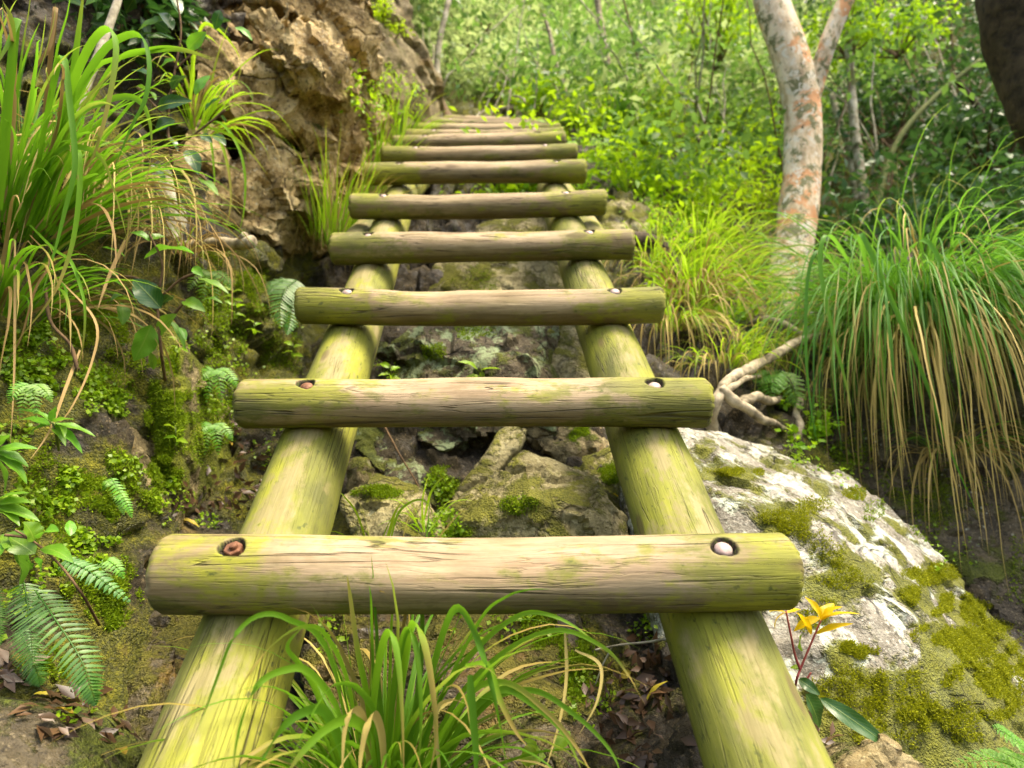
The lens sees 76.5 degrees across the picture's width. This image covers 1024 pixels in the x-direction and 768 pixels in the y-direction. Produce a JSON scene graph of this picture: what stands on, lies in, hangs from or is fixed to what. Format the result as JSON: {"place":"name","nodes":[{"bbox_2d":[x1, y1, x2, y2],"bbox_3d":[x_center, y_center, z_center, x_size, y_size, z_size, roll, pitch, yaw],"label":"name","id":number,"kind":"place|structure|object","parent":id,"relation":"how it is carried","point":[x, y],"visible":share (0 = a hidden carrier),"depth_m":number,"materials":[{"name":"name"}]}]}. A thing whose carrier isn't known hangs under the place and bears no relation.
{"place":"outdoors","nodes":[
{"label":"outdoors","id":0,"kind":"place"},
{"bbox_2d":[0,0,1023,767],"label":"ground","id":1,"kind":"structure","parent":0,"point":[124,648],"depth_m":1.82,"materials":[{"name":"soil"}]},
{"bbox_2d":[0,435,37,493],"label":"leafy plant","id":2,"kind":"object","parent":1,"relation":"on","point":[14,460],"visible":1,"depth_m":1.09,"materials":[{"name":"green plant"}]},
{"bbox_2d":[0,491,39,525],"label":"leafy plant","id":3,"kind":"object","parent":1,"relation":"on","point":[12,509],"visible":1,"depth_m":1.05,"materials":[{"name":"green plant"}]},
{"bbox_2d":[6,381,53,417],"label":"fern","id":4,"kind":"object","parent":1,"relation":"on","point":[27,388],"visible":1,"depth_m":1.16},
{"bbox_2d":[0,520,99,625],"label":"leafy plant","id":5,"kind":"object","parent":1,"relation":"on","point":[20,545],"visible":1,"depth_m":0.98,"materials":[{"name":"green plant"}]},
{"bbox_2d":[0,582,106,705],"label":"fern","id":6,"kind":"object","parent":1,"relation":"on","point":[86,688],"visible":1,"depth_m":0.95,"materials":[{"name":"plant"}]},
{"bbox_2d":[19,406,95,452],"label":"leafy plant","id":7,"kind":"object","parent":1,"relation":"on","point":[61,431],"visible":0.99,"depth_m":1.20,"materials":[{"name":"green plant"}]},
{"bbox_2d":[44,283,79,370],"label":"twig","id":8,"kind":"object","parent":1,"relation":"on","point":[65,338],"visible":0.85,"depth_m":1.28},
{"bbox_2d":[0,696,147,767],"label":"rock","id":9,"kind":"object","parent":1,"relation":"on","point":[22,745],"visible":0.67,"depth_m":0.89,"materials":[{"name":"stone"}]},
{"bbox_2d":[58,557,130,601],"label":"fern","id":10,"kind":"object","parent":1,"relation":"on","point":[72,568],"visible":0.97,"depth_m":0.98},
{"bbox_2d":[76,0,121,111],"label":"branch","id":11,"kind":"object","parent":1,"relation":"on","point":[110,21],"visible":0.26,"depth_m":1.80,"materials":[{"name":"grey plant"}]},
{"bbox_2d":[93,557,125,594],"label":"fern","id":12,"kind":"object","parent":1,"relation":"on","point":[105,564],"visible":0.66,"depth_m":1.22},
{"bbox_2d":[0,179,220,400],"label":"grass tussock","id":13,"kind":"object","parent":1,"relation":"on","point":[7,286],"depth_m":1.39,"materials":[{"name":"plant"}]},
{"bbox_2d":[0,54,221,336],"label":"grass tuft","id":14,"kind":"object","parent":1,"relation":"on","point":[102,184],"visible":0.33,"depth_m":1.63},
{"bbox_2d":[102,478,132,516],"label":"fern","id":15,"kind":"object","parent":1,"relation":"on","point":[111,481],"visible":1,"depth_m":1.28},
{"bbox_2d":[35,0,209,84],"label":"bush","id":16,"kind":"object","parent":1,"relation":"on","point":[99,18],"visible":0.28,"depth_m":2.01,"materials":[{"name":"green plant"}]},
{"bbox_2d":[0,0,264,456],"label":"grass tussock","id":17,"kind":"object","parent":1,"relation":"on","point":[41,195],"depth_m":1.38,"materials":[{"name":"plant"}]},
{"bbox_2d":[74,231,228,380],"bbox_3d":[-0.836,-0.182,1.532,0.376,0.325,0.169,0,-12,0],"label":"broadleaf shrub","id":18,"kind":"object","parent":1,"relation":"on","point":[144,344],"visible":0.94,"depth_m":1.49,"materials":[{"name":"green plant"}]},
{"bbox_2d":[130,426,186,533],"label":"rock","id":19,"kind":"object","parent":1,"relation":"on","point":[141,446],"visible":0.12,"depth_m":1.51,"materials":[{"name":"brown stone"}]},
{"bbox_2d":[125,610,202,739],"bbox_3d":[-0.730,0.547,1.434,0.329,0.422,0.813,0,-12,0],"label":"rock","id":20,"kind":"object","parent":1,"relation":"on","point":[152,681],"visible":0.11,"depth_m":1.17,"materials":[{"name":"stone"}]},
{"bbox_2d":[149,170,186,241],"bbox_3d":[-1.071,-0.544,2.014,0.136,0.262,0.076,-1,-12,6],"label":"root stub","id":21,"kind":"object","parent":1,"relation":"on","point":[171,196],"visible":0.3,"depth_m":1.98,"materials":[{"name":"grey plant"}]},
{"bbox_2d":[82,213,270,324],"bbox_3d":[-0.954,-0.322,1.827,0.495,0.367,0.356,9,-15,-36],"label":"grass tuft","id":22,"kind":"object","parent":1,"relation":"on","point":[183,243],"visible":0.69,"depth_m":1.80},
{"bbox_2d":[113,0,251,210],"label":"broadleaf shrub","id":23,"kind":"object","parent":1,"relation":"on","point":[194,41],"visible":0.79,"depth_m":1.75,"materials":[{"name":"green plant"}]},
{"bbox_2d":[136,0,229,37],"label":"bush","id":24,"kind":"object","parent":1,"relation":"on","point":[201,14],"visible":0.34,"depth_m":2.22,"materials":[{"name":"green plant"}]},
{"bbox_2d":[148,326,231,516],"bbox_3d":[-0.871,0.120,1.752,0.144,0.535,0.409,0,-12,0],"label":"rock","id":25,"kind":"object","parent":1,"relation":"on","point":[194,473],"visible":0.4,"depth_m":1.69,"materials":[{"name":"stone"}]},
{"bbox_2d":[201,421,233,454],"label":"fern","id":26,"kind":"object","parent":25,"relation":"attached to","point":[213,427],"visible":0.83,"depth_m":1.72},
{"bbox_2d":[187,269,230,304],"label":"fern","id":27,"kind":"object","parent":1,"relation":"on","point":[215,274],"visible":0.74,"depth_m":1.81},
{"bbox_2d":[127,22,300,230],"bbox_3d":[-0.968,-0.788,2.121,0.507,0.749,0.541,0,-12,0],"label":"grass tuft","id":28,"kind":"object","parent":1,"relation":"on","point":[209,111],"visible":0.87,"depth_m":2.09,"materials":[{"name":"plant"}]},
{"bbox_2d":[177,232,256,251],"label":"broken branch","id":29,"kind":"object","parent":1,"relation":"on","point":[233,244],"visible":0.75,"depth_m":1.83,"materials":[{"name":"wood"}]},
{"bbox_2d":[202,366,238,402],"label":"fern","id":30,"kind":"object","parent":1,"relation":"on","point":[211,372],"visible":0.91,"depth_m":1.77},
{"bbox_2d":[164,0,393,280],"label":"rock outcrop","id":31,"kind":"object","parent":1,"relation":"on","point":[300,71],"visible":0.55,"depth_m":2.52,"materials":[{"name":"stone"}]},
{"bbox_2d":[266,277,304,334],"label":"fern","id":32,"kind":"object","parent":1,"relation":"on","point":[298,284],"visible":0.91,"depth_m":1.97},
{"bbox_2d":[48,493,652,767],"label":"grass tussock","id":33,"kind":"object","parent":1,"relation":"on","point":[382,714],"depth_m":0.85,"materials":[{"name":"plant"}]},
{"bbox_2d":[288,128,427,246],"bbox_3d":[-0.695,-0.783,2.642,0.603,0.407,0.648,-9,-15,35],"label":"grass tuft","id":34,"kind":"object","parent":1,"relation":"on","point":[327,218],"visible":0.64,"depth_m":2.55,"materials":[{"name":"plant"}]},
{"bbox_2d":[346,456,374,492],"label":"rock","id":35,"kind":"object","parent":1,"relation":"on","point":[359,470],"visible":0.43,"depth_m":1.72,"materials":[{"name":"beige stone"}]},
{"bbox_2d":[331,493,401,535],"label":"grass tuft","id":36,"kind":"object","parent":1,"relation":"on","point":[391,520],"visible":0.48,"depth_m":1.21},
{"bbox_2d":[339,473,444,537],"bbox_3d":[-0.286,0.389,1.702,0.265,0.293,0.534,0,-12,0],"label":"rock","id":37,"kind":"object","parent":1,"relation":"on","point":[380,512],"visible":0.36,"depth_m":1.50,"materials":[{"name":"grey stone"}]},
{"bbox_2d":[354,427,440,510],"bbox_3d":[-0.347,0.301,2.022,0.313,0.355,0.602,0,-12,0],"label":"rock","id":38,"kind":"object","parent":1,"relation":"on","point":[369,440],"visible":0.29,"depth_m":1.83,"materials":[{"name":"stone"}]},
{"bbox_2d":[363,88,433,193],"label":"grass tuft","id":39,"kind":"object","parent":1,"relation":"on","point":[379,146],"visible":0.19,"depth_m":3.18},
{"bbox_2d":[374,0,443,143],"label":"rock outcrop","id":40,"kind":"object","parent":1,"relation":"on","point":[410,55],"visible":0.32,"depth_m":4.49,"materials":[{"name":"brown stone"}]},
{"bbox_2d":[371,0,415,38],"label":"bush","id":41,"kind":"object","parent":40,"relation":"on","point":[381,14],"visible":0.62,"depth_m":4.43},
{"bbox_2d":[0,420,834,767],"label":"leaf litter","id":42,"kind":"object","parent":1,"relation":"on","point":[646,678],"visible":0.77,"depth_m":1.16,"materials":[{"name":"plant"}]},
{"bbox_2d":[380,82,454,143],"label":"grass tuft","id":43,"kind":"object","parent":1,"relation":"on","point":[403,124],"visible":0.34,"depth_m":4.04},
{"bbox_2d":[417,427,468,455],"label":"rock","id":44,"kind":"object","parent":1,"relation":"on","point":[440,440],"visible":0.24,"depth_m":1.89,"materials":[{"name":"stone"}]},
{"bbox_2d":[299,614,599,767],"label":"rock","id":45,"kind":"object","parent":1,"relation":"on","point":[586,736],"visible":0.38,"depth_m":1.17,"materials":[{"name":"stone"}]},
{"bbox_2d":[431,0,471,117],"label":"thin tree","id":46,"kind":"object","parent":1,"relation":"on","point":[437,57],"visible":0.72,"depth_m":5.54,"materials":[{"name":"grey plant"}]},
{"bbox_2d":[413,0,516,68],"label":"bush","id":47,"kind":"object","parent":1,"relation":"on","point":[465,10],"visible":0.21,"depth_m":7.32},
{"bbox_2d":[376,326,559,451],"bbox_3d":[-0.141,0.019,2.184,0.587,0.532,0.638,0,-12,0],"label":"rock","id":48,"kind":"object","parent":1,"relation":"on","point":[519,351],"visible":0.29,"depth_m":1.96,"materials":[{"name":"stone"}]},
{"bbox_2d":[441,427,526,527],"bbox_3d":[-0.080,0.268,1.826,0.375,0.308,0.211,11,-16,-42],"label":"rock","id":49,"kind":"object","parent":1,"relation":"on","point":[505,447],"visible":0.38,"depth_m":1.76,"materials":[{"name":"grey stone"}]},
{"bbox_2d":[137,115,834,767],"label":"log ladder","id":50,"kind":"object","parent":1,"relation":"on","point":[693,575],"visible":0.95,"depth_m":1.12,"materials":[{"name":"green wood"}]},
{"bbox_2d":[0,283,979,727],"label":"creeping leaf cover","id":51,"kind":"object","parent":1,"relation":"on","point":[112,405],"visible":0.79,"depth_m":1.37,"materials":[{"name":"plant"}]},
{"bbox_2d":[453,48,527,105],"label":"bush","id":52,"kind":"object","parent":1,"relation":"on","point":[481,72],"visible":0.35,"depth_m":6.35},
{"bbox_2d":[427,218,563,291],"bbox_3d":[-0.044,-0.505,3.105,0.646,0.771,0.924,0,-12,0],"label":"rock","id":53,"kind":"object","parent":1,"relation":"on","point":[527,275],"visible":0.34,"depth_m":2.78,"materials":[{"name":"grey stone"}]},
{"bbox_2d":[465,23,552,89],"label":"bush","id":54,"kind":"object","parent":1,"relation":"on","point":[521,37],"visible":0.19,"depth_m":6.83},
{"bbox_2d":[0,251,1023,704],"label":"moss carpet","id":55,"kind":"object","parent":1,"relation":"on","point":[110,605],"visible":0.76,"depth_m":1.54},
{"bbox_2d":[450,450,630,537],"bbox_3d":[0.078,0.366,1.684,0.457,0.374,0.572,0,-12,0],"label":"rock","id":56,"kind":"object","parent":1,"relation":"on","point":[575,502],"visible":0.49,"depth_m":1.46,"materials":[{"name":"grey stone"}]},
{"bbox_2d":[520,731,570,767],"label":"seedling","id":57,"kind":"object","parent":1,"relation":"on","point":[559,742],"visible":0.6,"depth_m":0.95,"materials":[{"name":"green plant"}]},
{"bbox_2d":[507,68,594,117],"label":"bush","id":58,"kind":"object","parent":1,"relation":"on","point":[539,109],"visible":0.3,"depth_m":5.19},
{"bbox_2d":[524,427,608,463],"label":"rock","id":59,"kind":"object","parent":1,"relation":"on","point":[544,442],"visible":0.18,"depth_m":1.89,"materials":[{"name":"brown stone"}]},
{"bbox_2d":[547,325,589,377],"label":"rock","id":60,"kind":"object","parent":1,"relation":"on","point":[568,360],"visible":0.12,"depth_m":2.03,"materials":[{"name":"grey stone"}]},
{"bbox_2d":[338,59,845,460],"bbox_3d":[0.458,-1.237,4.143,2.408,3.781,3.624,-4,-13,17],"label":"hillside cover","id":61,"kind":"object","parent":1,"relation":"on","point":[817,425],"visible":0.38,"depth_m":3.00,"materials":[{"name":"plant"}]},
{"bbox_2d":[566,124,622,201],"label":"rock","id":62,"kind":"object","parent":1,"relation":"on","point":[605,184],"visible":0.12,"depth_m":3.98,"materials":[{"name":"stone"}]},
{"bbox_2d":[572,446,617,500],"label":"rock","id":63,"kind":"object","parent":1,"relation":"on","point":[591,463],"visible":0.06,"depth_m":1.78,"materials":[{"name":"grey stone"}]},
{"bbox_2d":[577,0,635,115],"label":"thin tree","id":64,"kind":"object","parent":1,"relation":"on","point":[598,4],"visible":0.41,"depth_m":5.42,"materials":[{"name":"grey plant"}]},
{"bbox_2d":[546,57,685,147],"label":"bush","id":65,"kind":"object","parent":1,"relation":"on","point":[622,107],"depth_m":4.71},
{"bbox_2d":[378,0,868,137],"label":"foliage","id":66,"kind":"object","parent":1,"relation":"on","point":[459,53],"visible":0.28,"depth_m":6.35,"materials":[{"name":"green plant"}]},
{"bbox_2d":[592,128,671,197],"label":"grass tuft","id":67,"kind":"object","parent":1,"relation":"on","point":[625,189],"visible":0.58,"depth_m":3.66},
{"bbox_2d":[600,197,667,260],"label":"rock","id":68,"kind":"object","parent":1,"relation":"on","point":[639,213],"visible":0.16,"depth_m":3.27,"materials":[{"name":"grey stone"}]},
{"bbox_2d":[440,1,841,250],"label":"bright understory","id":69,"kind":"object","parent":1,"relation":"on","point":[652,183],"visible":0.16,"depth_m":3.83,"materials":[{"name":"plant"}]},
{"bbox_2d":[583,51,715,125],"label":"bush","id":70,"kind":"object","parent":1,"relation":"on","point":[662,90],"depth_m":5.16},
{"bbox_2d":[634,231,680,277],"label":"rock","id":71,"kind":"object","parent":1,"relation":"on","point":[641,236],"visible":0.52,"depth_m":2.92,"materials":[{"name":"grey stone"}]},
{"bbox_2d":[612,76,726,159],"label":"bush","id":72,"kind":"object","parent":1,"relation":"on","point":[664,116],"visible":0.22,"depth_m":4.77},
{"bbox_2d":[602,199,761,296],"bbox_3d":[0.638,-0.564,2.992,0.914,0.549,0.894,0,-12,0],"label":"grass tussock","id":73,"kind":"object","parent":1,"relation":"on","point":[656,250],"depth_m":2.85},
{"bbox_2d":[633,255,755,374],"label":"grass tussock","id":74,"kind":"object","parent":1,"relation":"on","point":[664,325],"depth_m":2.34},
{"bbox_2d":[653,0,757,80],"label":"bush","id":75,"kind":"object","parent":1,"relation":"on","point":[720,56],"visible":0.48,"depth_m":6.45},
{"bbox_2d":[607,208,825,340],"bbox_3d":[0.737,-0.374,2.755,0.985,0.714,0.955,0,-12,0],"label":"grass tussock","id":76,"kind":"object","parent":1,"relation":"on","point":[713,284],"depth_m":2.62,"materials":[{"name":"plant"}]},
{"bbox_2d":[665,145,774,213],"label":"bush","id":77,"kind":"object","parent":1,"relation":"on","point":[725,177],"depth_m":4.30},
{"bbox_2d":[422,0,1023,207],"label":"forest twigs","id":78,"kind":"object","parent":1,"relation":"on","point":[695,102],"visible":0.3,"depth_m":5.03,"materials":[{"name":"wood"}]},
{"bbox_2d":[644,184,806,278],"bbox_3d":[1.049,-0.746,3.483,1.248,0.748,1.168,0,-12,0],"label":"grass tussock","id":79,"kind":"object","parent":1,"relation":"on","point":[729,232],"depth_m":3.29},
{"bbox_2d":[655,323,815,390],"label":"grass tussock","id":80,"kind":"object","parent":1,"relation":"on","point":[755,353],"depth_m":2.20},
{"bbox_2d":[698,83,776,149],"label":"bush","id":81,"kind":"object","parent":1,"relation":"on","point":[738,103],"visible":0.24,"depth_m":5.38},
{"bbox_2d":[690,263,809,336],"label":"grass tussock","id":82,"kind":"object","parent":1,"relation":"on","point":[739,305],"depth_m":2.78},
{"bbox_2d":[690,224,813,304],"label":"grass tussock","id":83,"kind":"object","parent":1,"relation":"on","point":[770,275],"depth_m":3.11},
{"bbox_2d":[724,160,781,224],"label":"bush","id":84,"kind":"object","parent":1,"relation":"on","point":[755,207],"visible":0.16,"depth_m":4.41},
{"bbox_2d":[571,0,938,206],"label":"undergrowth","id":85,"kind":"object","parent":1,"relation":"on","point":[687,144],"visible":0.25,"depth_m":4.70,"materials":[{"name":"green plant"}]},
{"bbox_2d":[677,316,844,383],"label":"grass tussock","id":86,"kind":"object","parent":1,"relation":"on","point":[761,338],"depth_m":2.35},
{"bbox_2d":[706,315,850,431],"bbox_3d":[0.906,-0.036,2.334,1.066,0.577,0.339,10,-16,-40],"label":"tree root","id":87,"kind":"object","parent":1,"relation":"on","point":[730,382],"visible":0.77,"depth_m":1.98,"materials":[{"name":"beige plant"}]},
{"bbox_2d":[753,370,806,405],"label":"fern","id":88,"kind":"object","parent":1,"relation":"on","point":[782,380],"visible":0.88,"depth_m":2.14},
{"bbox_2d":[792,397,804,438],"bbox_3d":[0.932,0.134,2.120,0.046,0.205,0.168,-10,-16,40],"label":"tree root","id":89,"kind":"object","parent":1,"relation":"on","point":[799,421],"visible":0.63,"depth_m":2.12,"materials":[{"name":"beige plant"}]},
{"bbox_2d":[617,428,1023,767],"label":"boulder","id":90,"kind":"object","parent":1,"relation":"on","point":[920,659],"visible":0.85,"depth_m":1.28,"materials":[{"name":"stone"}]},
{"bbox_2d":[769,597,880,741],"bbox_3d":[0.472,0.438,1.012,0.168,0.213,0.114,0,-12,0],"label":"flower","id":91,"kind":"object","parent":90,"relation":"on","point":[851,718],"visible":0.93,"depth_m":0.99,"materials":[{"name":"yellow plant"}]},
{"bbox_2d":[623,0,1019,224],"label":"dark forest twigs","id":92,"kind":"object","parent":1,"relation":"on","point":[878,133],"visible":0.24,"depth_m":5.21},
{"bbox_2d":[829,93,858,199],"bbox_3d":[2.982,-1.911,5.697,0.136,1.624,0.335,0,-12,0],"label":"thin tree","id":93,"kind":"object","parent":1,"relation":"on","point":[835,108],"visible":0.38,"depth_m":5.79,"materials":[{"name":"grey plant"}]},
{"bbox_2d":[806,0,892,227],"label":"thin tree","id":94,"kind":"object","parent":1,"relation":"on","point":[853,118],"visible":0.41,"depth_m":4.98,"materials":[{"name":"grey plant"}]},
{"bbox_2d":[800,0,908,74],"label":"foliage","id":95,"kind":"object","parent":94,"relation":"attached to","point":[849,23],"visible":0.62,"depth_m":5.12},
{"bbox_2d":[843,0,965,78],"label":"foliage","id":96,"kind":"object","parent":94,"relation":"attached to","point":[904,45],"visible":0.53,"depth_m":5.50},
{"bbox_2d":[692,103,1023,596],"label":"grass tussock","id":97,"kind":"object","parent":1,"relation":"on","point":[975,305],"depth_m":2.01,"materials":[{"name":"plant"}]},
{"bbox_2d":[753,0,992,309],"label":"tree","id":98,"kind":"object","parent":1,"relation":"on","point":[800,74],"visible":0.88,"depth_m":3.66,"materials":[{"name":"grey plant"}]},
{"bbox_2d":[729,0,1023,272],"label":"shaded foliage","id":99,"kind":"object","parent":1,"relation":"on","point":[1000,157],"visible":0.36,"depth_m":4.21,"materials":[{"name":"plant"}]},
{"bbox_2d":[825,733,928,767],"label":"rock","id":100,"kind":"object","parent":1,"relation":"on","point":[884,751],"visible":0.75,"depth_m":0.93,"materials":[{"name":"brown stone"}]},
{"bbox_2d":[743,0,1023,156],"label":"tree","id":101,"kind":"object","parent":1,"relation":"on","point":[1001,28],"visible":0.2,"depth_m":2.58,"materials":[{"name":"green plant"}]},
{"bbox_2d":[824,57,958,161],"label":"bush","id":102,"kind":"object","parent":1,"relation":"on","point":[885,98],"visible":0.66,"depth_m":5.71,"materials":[{"name":"plant"}]},
{"bbox_2d":[824,344,1023,630],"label":"rock","id":103,"kind":"object","parent":1,"relation":"on","point":[990,570],"visible":0.3,"depth_m":2.09,"materials":[{"name":"stone"}]},
{"bbox_2d":[874,1,988,214],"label":"thin tree","id":104,"kind":"object","parent":1,"relation":"on","point":[916,116],"visible":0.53,"depth_m":4.88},
{"bbox_2d":[861,371,1023,552],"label":"grass tuft","id":105,"kind":"object","parent":1,"relation":"on","point":[959,443],"visible":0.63,"depth_m":1.98,"materials":[{"name":"plant"}]},
{"bbox_2d":[901,140,995,217],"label":"bush","id":106,"kind":"object","parent":1,"relation":"on","point":[936,161],"visible":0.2,"depth_m":4.81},
{"bbox_2d":[900,72,1022,182],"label":"bush","id":107,"kind":"object","parent":1,"relation":"on","point":[974,119],"visible":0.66,"depth_m":4.64,"materials":[{"name":"plant"}]},
{"bbox_2d":[953,73,1021,183],"bbox_3d":[3.547,-1.798,4.829,0.358,1.219,0.113,-7,-14,29],"label":"thin tree","id":108,"kind":"object","parent":1,"relation":"on","point":[972,102],"visible":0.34,"depth_m":4.90,"materials":[{"name":"grey plant"}]},
{"bbox_2d":[954,724,1023,767],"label":"fern","id":109,"kind":"object","parent":1,"relation":"on","point":[1008,760],"visible":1,"depth_m":0.99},
{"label":"rock","id":110,"kind":"object","parent":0,"visible":0},
{"bbox_2d":[375,477,469,537],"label":"grass tuft","id":111,"kind":"object","parent":110,"relation":"on","point":[422,520],"visible":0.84,"depth_m":1.42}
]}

